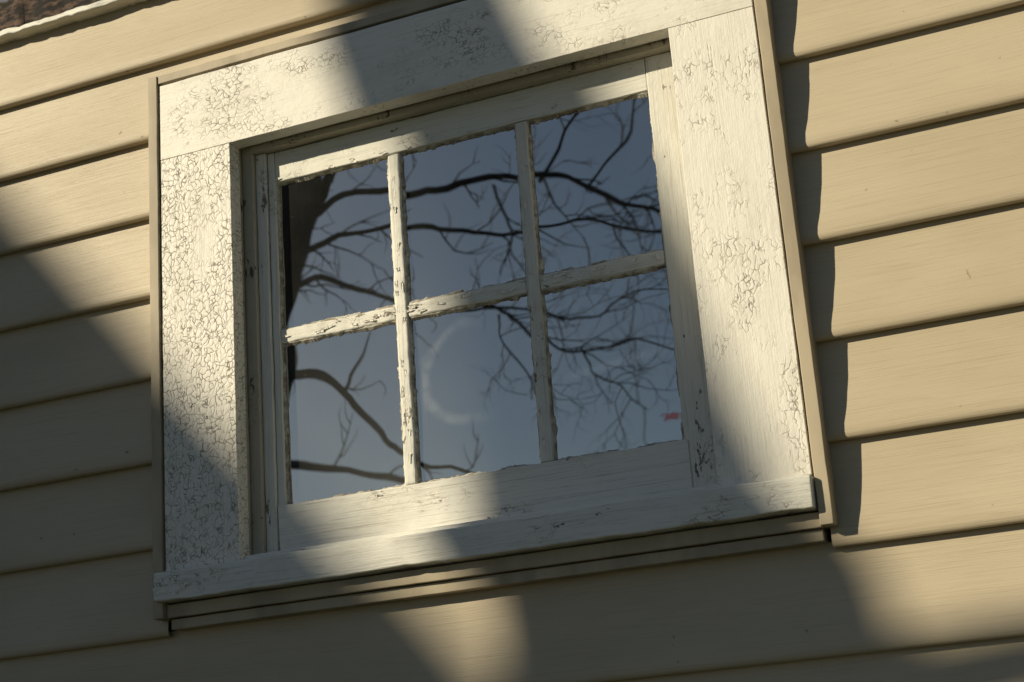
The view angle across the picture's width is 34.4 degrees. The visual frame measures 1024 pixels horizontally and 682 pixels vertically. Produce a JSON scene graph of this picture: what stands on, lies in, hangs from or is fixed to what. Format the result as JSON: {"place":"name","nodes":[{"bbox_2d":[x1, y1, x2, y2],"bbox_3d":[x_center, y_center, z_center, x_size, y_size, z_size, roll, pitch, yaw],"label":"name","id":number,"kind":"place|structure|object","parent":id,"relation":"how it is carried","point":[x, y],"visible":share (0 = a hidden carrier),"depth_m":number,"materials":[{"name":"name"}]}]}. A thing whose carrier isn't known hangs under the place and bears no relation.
{"place":"outdoors","nodes":[
{"label":"outdoors","id":0,"kind":"place"},
{"bbox_3d":[0.225,1.224,2.148,8.800,1.860,0.040,-11,-18,22],"label":"low sheathing","id":1,"kind":"object","parent":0,"visible":0},
{"bbox_2d":[827,529,831,539],"bbox_3d":[2.228,-0.612,1.728,4.180,1.120,0.040,-11,-18,22],"label":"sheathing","id":2,"kind":"object","parent":1,"relation":"on","point":[829,534],"depth_m":2.28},
{"bbox_3d":[0.358,2.251,1.979,8.801,0.185,0.355,-11,-18,22],"label":"foundation","id":3,"kind":"object","parent":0,"visible":0},
{"bbox_2d":[0,0,1023,681],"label":"siding courses","id":4,"kind":"object","parent":3,"relation":"on","point":[904,118],"visible":0.88,"depth_m":2.38,"materials":[{"name":"paint"}]},
{"bbox_2d":[148,77,172,621],"bbox_3d":[-0.585,-0.004,2.775,0.019,0.944,0.050,-11,-18,22],"label":"channel","id":5,"kind":"object","parent":4,"relation":"attached to","point":[157,444],"visible":0.56,"depth_m":2.75,"materials":[{"name":"beige paint"}]},
{"bbox_2d":[158,0,754,182],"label":"wooden window","id":6,"kind":"structure","parent":4,"relation":"attached to","point":[422,74],"depth_m":2.69,"materials":[{"name":"beige paint"}]},
{"bbox_2d":[268,153,286,505],"bbox_3d":[-0.380,0.012,2.736,0.014,0.687,0.036,-11,-18,22],"label":"sash stile","id":7,"kind":"object","parent":6,"relation":"attached to","point":[280,423],"visible":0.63,"depth_m":2.73,"materials":[{"name":"paint"}]},
{"bbox_2d":[387,153,416,484],"bbox_3d":[-0.171,-0.040,2.653,0.023,0.556,0.031,-11,-18,22],"label":"window muntin","id":8,"kind":"object","parent":6,"relation":"hanging from","point":[406,401],"visible":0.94,"depth_m":2.63,"materials":[{"name":"paint"}]},
{"bbox_2d":[152,108,663,595],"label":"paint flakes","id":9,"kind":"object","parent":6,"relation":"attached to","point":[216,577],"visible":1,"depth_m":2.61,"materials":[{"name":"white paint"}]},
{"bbox_2d":[276,91,683,504],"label":"putty beads","id":10,"kind":"object","parent":6,"relation":"attached to","point":[556,289],"visible":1,"depth_m":2.62},
{"bbox_2d":[280,96,681,503],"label":"glass panes","id":11,"kind":"object","parent":6,"relation":"attached to","point":[613,381],"visible":1,"depth_m":2.60,"materials":[{"name":"glass"}]},
{"bbox_2d":[281,307,395,343],"bbox_3d":[-0.278,-0.023,2.698,0.214,0.026,0.030,-11,-18,22],"label":"muntin horizontal","id":12,"kind":"object","parent":11,"relation":"attached to","point":[341,324],"visible":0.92,"depth_m":2.69,"materials":[{"name":"paint"}]},
{"bbox_2d":[408,279,526,317],"bbox_3d":[-0.067,-0.064,2.614,0.210,0.026,0.030,-11,-18,22],"label":"muntin horizontal","id":13,"kind":"object","parent":11,"relation":"attached to","point":[450,301],"visible":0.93,"depth_m":2.60,"materials":[{"name":"paint"}]},
{"bbox_2d":[540,250,665,289],"bbox_3d":[0.141,-0.105,2.530,0.206,0.027,0.030,-11,-18,22],"label":"muntin horizontal","id":14,"kind":"object","parent":11,"relation":"attached to","point":[615,267],"visible":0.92,"depth_m":2.51,"materials":[{"name":"paint"}]},
{"bbox_2d":[515,122,553,462],"bbox_3d":[0.038,-0.081,2.569,0.023,0.557,0.031,-11,-18,22],"label":"window muntin","id":15,"kind":"object","parent":6,"relation":"hanging from","point":[536,315],"visible":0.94,"depth_m":2.55,"materials":[{"name":"paint"}]},
{"bbox_2d":[171,529,828,630],"bbox_3d":[-0.053,0.360,2.447,1.056,0.017,0.032,-11,-18,22],"label":"channel lip","id":16,"kind":"object","parent":4,"relation":"attached to","point":[737,548],"visible":1,"depth_m":2.41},
{"bbox_2d":[167,512,827,618],"bbox_3d":[-0.058,0.340,2.450,1.059,0.022,0.040,-11,-18,22],"label":"channel bottom","id":17,"kind":"object","parent":16,"relation":"on","point":[670,541],"visible":0.82,"depth_m":2.41,"materials":[{"name":"beige paint"}]},
{"bbox_2d":[154,474,818,603],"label":"sill","id":18,"kind":"structure","parent":17,"relation":"on","point":[736,504],"depth_m":2.40,"materials":[{"name":"paint"}]},
{"bbox_2d":[161,143,249,570],"bbox_3d":[-0.509,0.021,2.728,0.139,0.710,0.031,-11,-18,22],"label":"casing","id":19,"kind":"object","parent":18,"relation":"on","point":[203,339],"visible":0.94,"depth_m":2.71,"materials":[{"name":"white paint"}]},
{"bbox_2d":[239,149,252,554],"bbox_3d":[-0.435,0.013,2.764,0.025,0.740,0.090,-11,-18,22],"label":"jamb","id":20,"kind":"object","parent":18,"relation":"on","point":[246,359],"visible":0.21,"depth_m":2.72,"materials":[{"name":"paint"}]},
{"bbox_2d":[244,484,717,558],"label":"sill","id":21,"kind":"structure","parent":18,"relation":"on","point":[608,502],"depth_m":2.44,"materials":[{"name":"paint"}]},
{"bbox_2d":[242,148,266,554],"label":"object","id":22,"kind":"object","parent":21,"relation":"on","point":[257,469],"visible":0.77,"depth_m":2.72,"materials":[{"name":"paint"}]},
{"bbox_2d":[256,154,279,552],"bbox_3d":[-0.397,0.015,2.740,0.021,0.689,0.042,-11,-18,22],"label":"sash stile","id":23,"kind":"object","parent":21,"relation":"on","point":[268,370],"visible":0.57,"depth_m":2.72,"materials":[{"name":"paint"}]},
{"bbox_2d":[278,439,692,549],"bbox_3d":[-0.050,0.243,2.523,0.688,0.077,0.040,-11,-18,22],"label":"sash rail bottom","id":24,"kind":"object","parent":21,"relation":"on","point":[645,470],"visible":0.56,"depth_m":2.50,"materials":[{"name":"paint"}]},
{"bbox_2d":[645,51,717,486],"bbox_3d":[0.264,-0.113,2.477,0.061,0.689,0.037,-11,-18,22],"label":"sash stile","id":25,"kind":"object","parent":21,"relation":"on","point":[690,363],"visible":0.47,"depth_m":2.46,"materials":[{"name":"paint"}]},
{"bbox_2d":[668,7,813,487],"bbox_3d":[0.328,-0.143,2.391,0.133,0.710,0.031,-11,-18,22],"label":"casing","id":26,"kind":"object","parent":18,"relation":"on","point":[760,430],"visible":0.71,"depth_m":2.37,"materials":[{"name":"white paint"}]},
{"bbox_2d":[754,0,837,529],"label":"channel","id":27,"kind":"object","parent":4,"relation":"attached to","point":[810,371],"visible":0.97,"depth_m":2.33,"materials":[{"name":"beige paint"}]},
{"bbox_3d":[-2.178,0.248,3.497,3.770,1.120,0.040,-11,-18,22],"label":"sheathing","id":28,"kind":"object","parent":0,"visible":0},
{"bbox_2d":[0,0,152,45],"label":"sill","id":29,"kind":"structure","parent":28,"relation":"on","point":[46,24],"depth_m":3.04,"materials":[{"name":"paint"}]},
{"bbox_2d":[0,0,102,30],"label":"rotten rail","id":30,"kind":"object","parent":29,"relation":"on","point":[16,12],"visible":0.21,"depth_m":3.12,"materials":[{"name":"brown wood"}]}
]}

